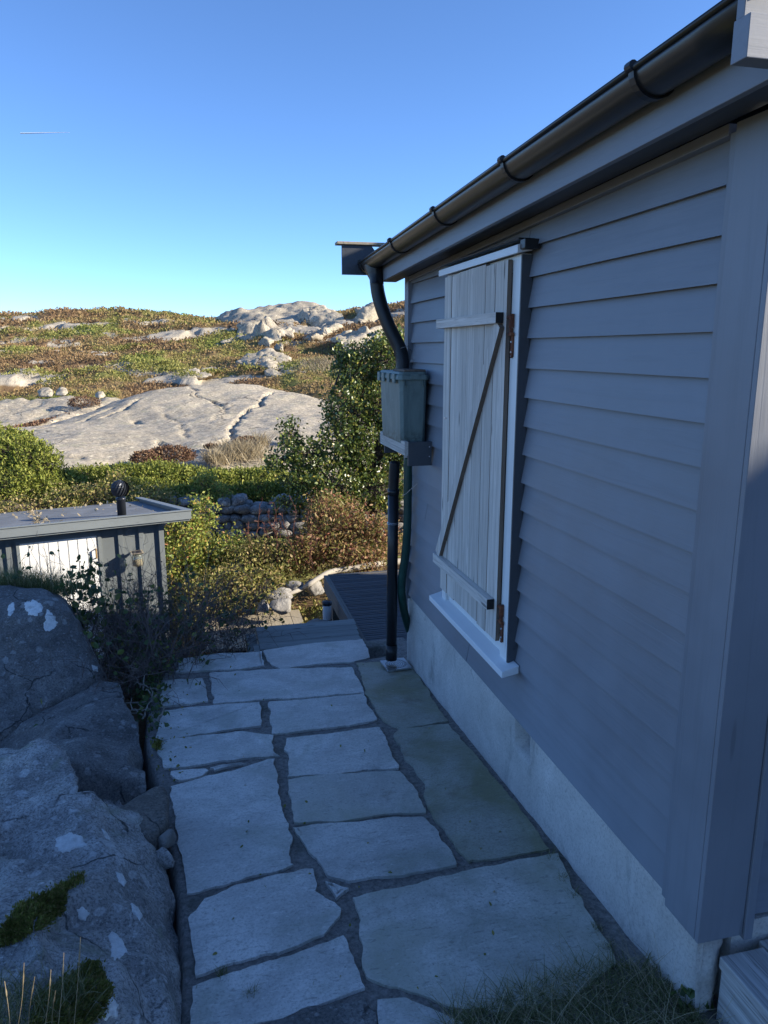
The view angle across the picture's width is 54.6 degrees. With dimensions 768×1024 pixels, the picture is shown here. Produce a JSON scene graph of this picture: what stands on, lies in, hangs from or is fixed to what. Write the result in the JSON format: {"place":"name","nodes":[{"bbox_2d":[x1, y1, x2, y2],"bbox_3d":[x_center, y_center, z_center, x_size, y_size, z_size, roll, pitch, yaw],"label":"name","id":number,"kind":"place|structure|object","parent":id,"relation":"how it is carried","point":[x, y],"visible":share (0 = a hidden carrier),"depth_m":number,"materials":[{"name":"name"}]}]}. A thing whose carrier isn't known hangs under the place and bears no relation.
{"place":"outdoors","nodes":[
{"label":"outdoors","id":0,"kind":"place"},
{"bbox_2d":[0,304,404,768],"bbox_3d":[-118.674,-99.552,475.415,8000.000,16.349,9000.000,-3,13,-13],"label":"ground","id":1,"kind":"structure","parent":0,"point":[14,381],"depth_m":36.86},
{"bbox_2d":[0,738,77,806],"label":"boulder","id":2,"kind":"object","parent":1,"relation":"on","point":[38,766],"visible":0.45,"depth_m":3.70,"materials":[{"name":"grey stone"}]},
{"bbox_2d":[37,387,53,397],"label":"rock outcrop","id":3,"kind":"object","parent":1,"relation":"on","point":[45,392],"visible":1,"depth_m":30.79,"materials":[{"name":"stone"}]},
{"bbox_2d":[0,420,92,509],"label":"juniper bush","id":4,"kind":"object","parent":1,"relation":"on","point":[27,459],"visible":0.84,"depth_m":13.14,"materials":[{"name":"green plant"}]},
{"bbox_2d":[0,585,106,741],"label":"boulder","id":5,"kind":"object","parent":1,"relation":"on","point":[22,626],"visible":0.77,"depth_m":5.21,"materials":[{"name":"stone"}]},
{"bbox_2d":[3,547,72,600],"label":"grass stalks","id":6,"kind":"object","parent":5,"relation":"on","point":[35,568],"depth_m":6.10,"materials":[{"name":"green plant"}]},
{"bbox_2d":[0,561,108,597],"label":"grass tuft","id":7,"kind":"object","parent":5,"relation":"on","point":[27,582],"visible":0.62,"depth_m":5.88,"materials":[{"name":"green plant"}]},
{"bbox_2d":[56,549,132,641],"bbox_3d":[-2.477,0.726,6.255,0.546,0.785,1.188,-7,14,-31],"label":"rose bush","id":8,"kind":"object","parent":5,"relation":"on","point":[100,600],"visible":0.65,"depth_m":6.05,"materials":[{"name":"green plant"}]},
{"bbox_2d":[0,395,120,426],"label":"rock outcrop","id":9,"kind":"object","parent":1,"relation":"on","point":[17,411],"visible":0.62,"depth_m":27.44,"materials":[{"name":"stone"}]},
{"bbox_2d":[67,395,101,407],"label":"heather clump","id":10,"kind":"object","parent":9,"relation":"on","point":[93,400],"visible":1,"depth_m":27.36,"materials":[{"name":"brown plant"}]},
{"bbox_2d":[95,391,104,398],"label":"rock outcrop","id":11,"kind":"object","parent":9,"relation":"on","point":[99,394],"visible":1,"depth_m":29.86,"materials":[{"name":"stone"}]},
{"bbox_2d":[55,387,67,395],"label":"rock outcrop","id":12,"kind":"object","parent":1,"relation":"on","point":[61,391],"visible":0.99,"depth_m":30.81,"materials":[{"name":"stone"}]},
{"bbox_2d":[0,680,145,804],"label":"rock slab","id":13,"kind":"object","parent":1,"relation":"on","point":[95,737],"visible":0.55,"depth_m":4.56,"materials":[{"name":"stone"}]},
{"bbox_2d":[0,791,181,1023],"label":"boulder","id":14,"kind":"object","parent":1,"relation":"on","point":[118,915],"visible":0.93,"depth_m":2.73,"materials":[{"name":"grey stone"}]},
{"bbox_2d":[4,937,80,1023],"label":"seed stalks","id":15,"kind":"object","parent":14,"relation":"on","point":[49,990],"visible":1,"depth_m":1.87,"materials":[{"name":"beige plant"}]},
{"bbox_2d":[0,870,86,947],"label":"moss","id":16,"kind":"object","parent":14,"relation":"on","point":[19,924],"visible":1,"depth_m":2.47,"materials":[{"name":"green plant"}]},
{"bbox_2d":[0,932,125,1023],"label":"grass tuft","id":17,"kind":"object","parent":14,"relation":"on","point":[17,1001],"visible":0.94,"depth_m":2.10,"materials":[{"name":"green plant"}]},
{"bbox_2d":[28,957,115,1023],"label":"moss","id":18,"kind":"object","parent":14,"relation":"on","point":[104,984],"visible":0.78,"depth_m":2.18,"materials":[{"name":"green plant"}]},
{"bbox_2d":[0,466,184,512],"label":"rose bush","id":19,"kind":"object","parent":1,"relation":"on","point":[91,495],"visible":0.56,"depth_m":12.60,"materials":[{"name":"green plant"}]},
{"bbox_2d":[0,497,191,662],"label":"shed","id":20,"kind":"structure","parent":1,"relation":"on","point":[106,528],"depth_m":8.79,"materials":[{"name":"grey wood"}]},
{"bbox_2d":[16,533,108,661],"bbox_3d":[-3.708,1.228,8.684,0.890,1.912,0.077,-6,14,-27],"label":"door","id":21,"kind":"structure","parent":20,"relation":"in","point":[71,547],"depth_m":8.56,"materials":[{"name":"white paint"}]},
{"bbox_2d":[0,501,142,523],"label":"leaf litter","id":22,"kind":"object","parent":20,"relation":"on","point":[37,519],"visible":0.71,"depth_m":10.29,"materials":[{"name":"brown plant"}]},
{"bbox_2d":[111,480,128,515],"bbox_3d":[-3.329,-0.185,9.398,0.224,0.450,0.221,-3,13,-13],"label":"turbine vent","id":23,"kind":"object","parent":20,"relation":"on","point":[119,490],"visible":0.99,"depth_m":9.35,"materials":[{"name":"black metal"}]},
{"bbox_2d":[130,550,143,566],"bbox_3d":[-2.953,0.543,8.878,0.140,0.173,0.247,-6,14,-27],"label":"jar lamp","id":24,"kind":"object","parent":20,"relation":"attached to","point":[136,560],"visible":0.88,"depth_m":8.79,"materials":[{"name":"clear glass"}]},
{"bbox_2d":[103,798,122,807],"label":"boulder","id":25,"kind":"object","parent":1,"relation":"on","point":[119,804],"visible":0.01,"depth_m":4.01,"materials":[{"name":"grey stone"}]},
{"bbox_2d":[64,456,208,506],"bbox_3d":[-4.853,-0.514,14.477,3.206,0.929,2.660,-3,13,-13],"label":"juniper bush","id":26,"kind":"object","parent":1,"relation":"on","point":[173,475],"visible":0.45,"depth_m":14.71,"materials":[{"name":"green plant"}]},
{"bbox_2d":[120,786,168,849],"bbox_3d":[-1.170,1.661,3.508,0.319,0.465,0.736,4,13,16],"label":"boulder","id":27,"kind":"object","parent":1,"relation":"on","point":[151,806],"visible":0.23,"depth_m":3.56,"materials":[{"name":"grey stone"}]},
{"bbox_2d":[0,529,305,726],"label":"briar","id":28,"kind":"object","parent":1,"relation":"on","point":[118,656],"visible":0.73,"depth_m":6.18,"materials":[{"name":"green plant"}]},
{"bbox_2d":[0,315,306,383],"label":"juniper mats","id":29,"kind":"object","parent":1,"relation":"on","point":[144,365],"visible":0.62,"depth_m":37.76,"materials":[{"name":"green plant"}]},
{"bbox_2d":[192,372,211,378],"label":"rock outcrop","id":30,"kind":"object","parent":1,"relation":"on","point":[204,375],"visible":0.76,"depth_m":35.90,"materials":[{"name":"stone"}]},
{"bbox_2d":[0,300,404,476],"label":"heather","id":31,"kind":"object","parent":1,"relation":"on","point":[188,320],"visible":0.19,"depth_m":44.71,"materials":[{"name":"plant"}]},
{"bbox_2d":[6,383,400,478],"bbox_3d":[-7.780,-2.294,24.433,22.440,3.352,19.125,0,12,0],"label":"rock outcrop","id":32,"kind":"object","parent":1,"relation":"on","point":[196,417],"visible":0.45,"depth_m":22.87,"materials":[{"name":"stone"}]},
{"bbox_2d":[4,408,81,428],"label":"heather","id":33,"kind":"object","parent":32,"relation":"on","point":[37,422],"visible":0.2,"depth_m":25.24,"materials":[{"name":"brown plant"}]},
{"bbox_2d":[128,449,161,463],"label":"heather clump","id":34,"kind":"object","parent":32,"relation":"on","point":[137,457],"visible":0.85,"depth_m":17.03,"materials":[{"name":"brown plant"}]},
{"bbox_2d":[144,444,197,465],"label":"heather clump","id":35,"kind":"object","parent":32,"relation":"on","point":[185,454],"visible":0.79,"depth_m":17.37,"materials":[{"name":"brown plant"}]},
{"bbox_2d":[203,443,217,448],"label":"heather clump","id":36,"kind":"object","parent":32,"relation":"on","point":[208,446],"visible":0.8,"depth_m":18.72,"materials":[{"name":"brown plant"}]},
{"bbox_2d":[235,435,264,446],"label":"heather clump","id":37,"kind":"object","parent":32,"relation":"on","point":[245,437],"visible":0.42,"depth_m":19.25,"materials":[{"name":"brown plant"}]},
{"bbox_2d":[163,488,252,599],"bbox_3d":[-2.646,0.581,10.995,1.689,1.713,1.778,-3,13,-13],"label":"rose bush","id":38,"kind":"object","parent":1,"relation":"on","point":[195,552],"visible":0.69,"depth_m":10.76,"materials":[{"name":"green plant"}]},
{"bbox_2d":[183,468,236,505],"bbox_3d":[-3.178,-0.387,13.747,1.172,0.835,0.762,11,16,40],"label":"rose bush","id":39,"kind":"object","parent":1,"relation":"on","point":[215,491],"visible":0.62,"depth_m":13.63,"materials":[{"name":"green plant"}]},
{"bbox_2d":[171,529,314,630],"bbox_3d":[-1.888,1.003,10.244,1.647,1.325,2.187,7,14,31],"label":"rose bush","id":40,"kind":"object","parent":1,"relation":"on","point":[273,570],"visible":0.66,"depth_m":10.12,"materials":[{"name":"green plant"}]},
{"bbox_2d":[103,533,402,669],"bbox_3d":[-1.173,1.096,11.221,9.293,1.193,6.677,-3,13,-13],"label":"ground cover","id":41,"kind":"object","parent":1,"relation":"on","point":[314,612],"depth_m":10.67,"materials":[{"name":"green plant"}]},
{"bbox_2d":[204,609,302,651],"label":"plank platform","id":42,"kind":"structure","parent":1,"relation":"on","point":[295,614],"depth_m":9.68,"materials":[{"name":"grey wood"}]},
{"bbox_2d":[257,600,268,612],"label":"stone","id":43,"kind":"object","parent":42,"relation":"on","point":[259,605],"visible":0.69,"depth_m":9.64,"materials":[{"name":"grey stone"}]},
{"bbox_2d":[265,587,293,600],"bbox_3d":[-1.392,1.100,9.898,0.393,0.207,0.252,-3,13,-13],"label":"stone","id":44,"kind":"object","parent":42,"relation":"on","point":[286,591],"visible":0.6,"depth_m":9.83,"materials":[{"name":"grey stone"}]},
{"bbox_2d":[269,598,290,614],"bbox_3d":[-1.329,1.225,9.563,0.292,0.204,0.201,-3,13,-13],"label":"stone","id":45,"kind":"object","parent":42,"relation":"on","point":[282,606],"visible":0.97,"depth_m":9.53,"materials":[{"name":"grey stone"}]},
{"bbox_2d":[189,464,319,502],"bbox_3d":[-2.574,-0.506,15.070,2.992,0.864,2.032,-3,13,-13],"label":"juniper bush","id":46,"kind":"object","parent":1,"relation":"on","point":[255,483],"visible":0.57,"depth_m":14.82,"materials":[{"name":"green plant"}]},
{"bbox_2d":[235,348,291,369],"bbox_3d":[-6.077,-7.798,38.450,2.467,1.381,4.217,-11,16,-41],"label":"rock outcrop","id":47,"kind":"object","parent":1,"relation":"on","point":[267,361],"visible":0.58,"depth_m":38.15,"materials":[{"name":"stone"}]},
{"bbox_2d":[235,316,294,347],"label":"rock outcrop","id":48,"kind":"object","parent":1,"relation":"on","point":[269,329],"visible":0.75,"depth_m":46.97,"materials":[{"name":"stone"}]},
{"bbox_2d":[197,355,336,468],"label":"dry grass","id":49,"kind":"structure","parent":1,"relation":"on","point":[233,450],"depth_m":18.46,"materials":[{"name":"beige plant"}]},
{"bbox_2d":[265,368,282,376],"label":"rock outcrop","id":50,"kind":"object","parent":1,"relation":"on","point":[269,372],"visible":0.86,"depth_m":35.88,"materials":[{"name":"stone"}]},
{"bbox_2d":[215,301,335,327],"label":"rock outcrop","id":51,"kind":"object","parent":1,"relation":"on","point":[286,312],"visible":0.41,"depth_m":58.41,"materials":[{"name":"stone"}]},
{"bbox_2d":[274,343,282,351],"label":"rock outcrop","id":52,"kind":"object","parent":1,"relation":"on","point":[277,347],"visible":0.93,"depth_m":43.38,"materials":[{"name":"stone"}]},
{"bbox_2d":[242,495,316,575],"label":"bare stems","id":53,"kind":"object","parent":1,"relation":"on","point":[309,527],"visible":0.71,"depth_m":10.55,"materials":[{"name":"brown plant"}]},
{"bbox_2d":[163,492,403,540],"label":"drystone wall","id":54,"kind":"structure","parent":1,"relation":"on","point":[243,507],"depth_m":13.36,"materials":[{"name":"grey stone"}]},
{"bbox_2d":[285,581,303,590],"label":"stone","id":55,"kind":"object","parent":1,"relation":"on","point":[292,587],"visible":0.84,"depth_m":10.01,"materials":[{"name":"grey stone"}]},
{"bbox_2d":[246,619,360,651],"bbox_3d":[-0.729,1.394,6.884,1.036,0.552,0.640,-3,13,-13],"label":"wooden step","id":56,"kind":"object","parent":1,"relation":"on","point":[330,631],"visible":0.61,"depth_m":6.85,"materials":[{"name":"grey wood"}]},
{"bbox_2d":[291,604,322,622],"bbox_3d":[-0.690,1.466,9.355,0.999,0.342,2.328,-3,13,-13],"label":"moss carpet","id":57,"kind":"object","parent":1,"relation":"on","point":[309,617],"visible":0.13,"depth_m":10.21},
{"bbox_2d":[305,578,324,595],"bbox_3d":[-0.961,1.019,10.220,0.267,0.232,0.268,-7,14,-29],"label":"stone","id":58,"kind":"object","parent":1,"relation":"on","point":[316,589],"visible":0.77,"depth_m":10.13,"materials":[{"name":"grey stone"}]},
{"bbox_2d":[307,618,325,622],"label":"stone","id":59,"kind":"object","parent":1,"relation":"on","point":[316,620],"visible":0.36,"depth_m":7.89,"materials":[{"name":"grey stone"}]},
{"bbox_2d":[297,305,343,342],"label":"rock outcrop","id":60,"kind":"object","parent":1,"relation":"on","point":[321,316],"visible":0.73,"depth_m":53.87,"materials":[{"name":"stone"}]},
{"bbox_2d":[322,600,331,620],"bbox_3d":[-0.606,1.130,7.942,0.103,0.379,0.103,-3,13,-13],"label":"bollard lamp","id":61,"kind":"object","parent":1,"relation":"on","point":[327,611],"visible":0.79,"depth_m":7.89,"materials":[{"name":"grey metal"}]},
{"bbox_2d":[260,323,404,545],"bbox_3d":[-0.123,-1.325,12.801,4.259,3.847,2.256,-11,16,-40],"label":"tree","id":62,"kind":"object","parent":1,"relation":"on","point":[353,450],"visible":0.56,"depth_m":12.22,"materials":[{"name":"green plant"}]},
{"bbox_2d":[276,485,402,578],"bbox_3d":[-0.587,0.416,10.920,1.801,1.504,1.768,5,13,20],"label":"rose bush","id":63,"kind":"object","parent":1,"relation":"on","point":[371,541],"visible":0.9,"depth_m":10.78,"materials":[{"name":"brown plant"}]},
{"bbox_2d":[289,558,400,594],"bbox_3d":[-0.430,0.878,10.523,2.380,0.257,0.191,-10,15,-37],"label":"driftwood log","id":64,"kind":"object","parent":1,"relation":"on","point":[321,576],"visible":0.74,"depth_m":10.34,"materials":[{"name":"beige wood"}]},
{"bbox_2d":[329,325,383,352],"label":"rock outcrop","id":65,"kind":"object","parent":1,"relation":"on","point":[359,333],"visible":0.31,"depth_m":42.55,"materials":[{"name":"stone"}]},
{"bbox_2d":[324,569,407,640],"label":"terrace deck","id":66,"kind":"structure","parent":1,"relation":"on","point":[360,598],"depth_m":8.00,"materials":[{"name":"grey wood"}]},
{"bbox_2d":[355,302,378,322],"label":"rock outcrop","id":67,"kind":"object","parent":1,"relation":"on","point":[367,312],"visible":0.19,"depth_m":53.26,"materials":[{"name":"stone"}]},
{"bbox_2d":[335,0,767,1013],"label":"cabin","id":68,"kind":"object","parent":1,"relation":"on","point":[587,350],"visible":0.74,"depth_m":2.75,"materials":[{"name":"blue paint"}]},
{"bbox_2d":[363,264,408,368],"bbox_3d":[0.006,-1.400,5.411,0.444,0.768,0.188,10,16,37],"label":"downspout","id":69,"kind":"object","parent":68,"relation":"attached to","point":[389,326],"visible":0.94,"depth_m":5.33,"materials":[{"name":"black plastic"}]},
{"bbox_2d":[385,460,399,661],"bbox_3d":[0.066,0.392,5.662,0.098,1.579,0.133,-3,13,-13],"label":"downpipe","id":70,"kind":"object","parent":68,"relation":"attached to","point":[392,564],"visible":1,"depth_m":5.64,"materials":[{"name":"black plastic"}]},
{"bbox_2d":[377,370,428,442],"bbox_3d":[0.124,-0.757,5.268,0.225,0.477,0.622,-3,13,-13],"label":"rainwater bin","id":71,"kind":"object","parent":68,"relation":"on","point":[403,397],"visible":0.95,"depth_m":5.03,"materials":[{"name":"grey plastic"}]},
{"bbox_2d":[393,369,425,371],"bbox_3d":[0.172,-0.974,5.104,0.150,0.014,0.290,-3,13,-13],"label":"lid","id":72,"kind":"object","parent":71,"relation":"on","point":[412,370],"visible":1,"depth_m":4.98,"materials":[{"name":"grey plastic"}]},
{"bbox_2d":[398,458,411,632],"bbox_3d":[0.166,0.283,5.702,0.112,1.434,0.296,1,12,6],"label":"drain hose","id":73,"kind":"object","parent":68,"relation":"hanging from","point":[405,552],"visible":0.96,"depth_m":5.56,"materials":[{"name":"plastic"}]},
{"bbox_2d":[429,237,539,677],"bbox_3d":[0.501,-0.323,4.130,0.106,2.119,1.264,-3,13,-13],"label":"window frame","id":74,"kind":"structure","parent":68,"relation":"in","point":[500,656],"depth_m":3.68,"materials":[{"name":"white paint"}]},
{"bbox_2d":[716,939,767,1023],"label":"timber step","id":75,"kind":"object","parent":1,"relation":"on","point":[744,979],"visible":1,"depth_m":2.41,"materials":[{"name":"grey wood"}]},
{"bbox_2d":[0,0,720,316],"label":"sky","id":76,"kind":"structure","parent":0,"point":[214,158],"materials":[{"name":"blue"}]},
{"bbox_2d":[20,132,68,133],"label":"contrail","id":77,"kind":"object","parent":76,"relation":"in","point":[43,132],"visible":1,"depth_m":8996.31,"materials":[{"name":"white"}]},
{"bbox_2d":[212,848,616,999],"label":"joint grass","id":78,"kind":"structure","parent":0,"point":[225,972],"depth_m":2.84,"materials":[{"name":"green plant"}]},
{"bbox_2d":[143,638,718,1023],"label":"path","id":79,"kind":"structure","parent":0,"point":[287,935],"depth_m":3.41,"materials":[{"name":"grey stone"}]},
{"bbox_2d":[125,673,171,736],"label":"dead roots","id":80,"kind":"object","parent":79,"relation":"on","point":[151,701],"visible":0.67,"depth_m":5.09,"materials":[{"name":"brown plant"}]},
{"bbox_2d":[154,736,164,751],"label":"moss","id":81,"kind":"object","parent":79,"relation":"on","point":[158,742],"visible":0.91,"depth_m":4.56,"materials":[{"name":"green plant"}]},
{"bbox_2d":[155,847,174,868],"bbox_3d":[-0.990,1.567,3.337,0.127,0.115,0.065,3,13,14],"label":"stone","id":82,"kind":"object","parent":79,"relation":"on","point":[165,858],"visible":0.59,"depth_m":3.31,"materials":[{"name":"grey stone"}]},
{"bbox_2d":[158,829,176,848],"bbox_3d":[-1.004,1.518,3.429,0.061,0.088,0.112,4,13,18],"label":"stone","id":83,"kind":"object","parent":79,"relation":"on","point":[167,838],"visible":0.87,"depth_m":3.41,"materials":[{"name":"grey stone"}]},
{"bbox_2d":[147,664,499,988],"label":"leaf litter","id":84,"kind":"object","parent":79,"relation":"on","point":[241,846],"visible":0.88,"depth_m":4.15,"materials":[{"name":"brown plant"}]},
{"bbox_2d":[380,657,411,671],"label":"stone block","id":85,"kind":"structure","parent":79,"relation":"on","point":[399,664],"depth_m":5.82,"materials":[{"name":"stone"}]},
{"bbox_2d":[393,880,734,1023],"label":"grass stalks","id":86,"kind":"object","parent":79,"relation":"on","point":[579,1000],"depth_m":2.51,"materials":[{"name":"green plant"}]},
{"bbox_2d":[426,934,729,1023],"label":"grass tuft","id":87,"kind":"object","parent":79,"relation":"on","point":[595,995],"visible":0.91,"depth_m":2.55,"materials":[{"name":"green plant"}]},
{"bbox_2d":[668,984,713,1012],"bbox_3d":[1.056,1.657,2.554,0.164,0.114,0.100,-3,13,-13],"label":"clover","id":88,"kind":"object","parent":79,"relation":"on","point":[690,992],"visible":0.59,"depth_m":2.53,"materials":[{"name":"green plant"}]}
]}

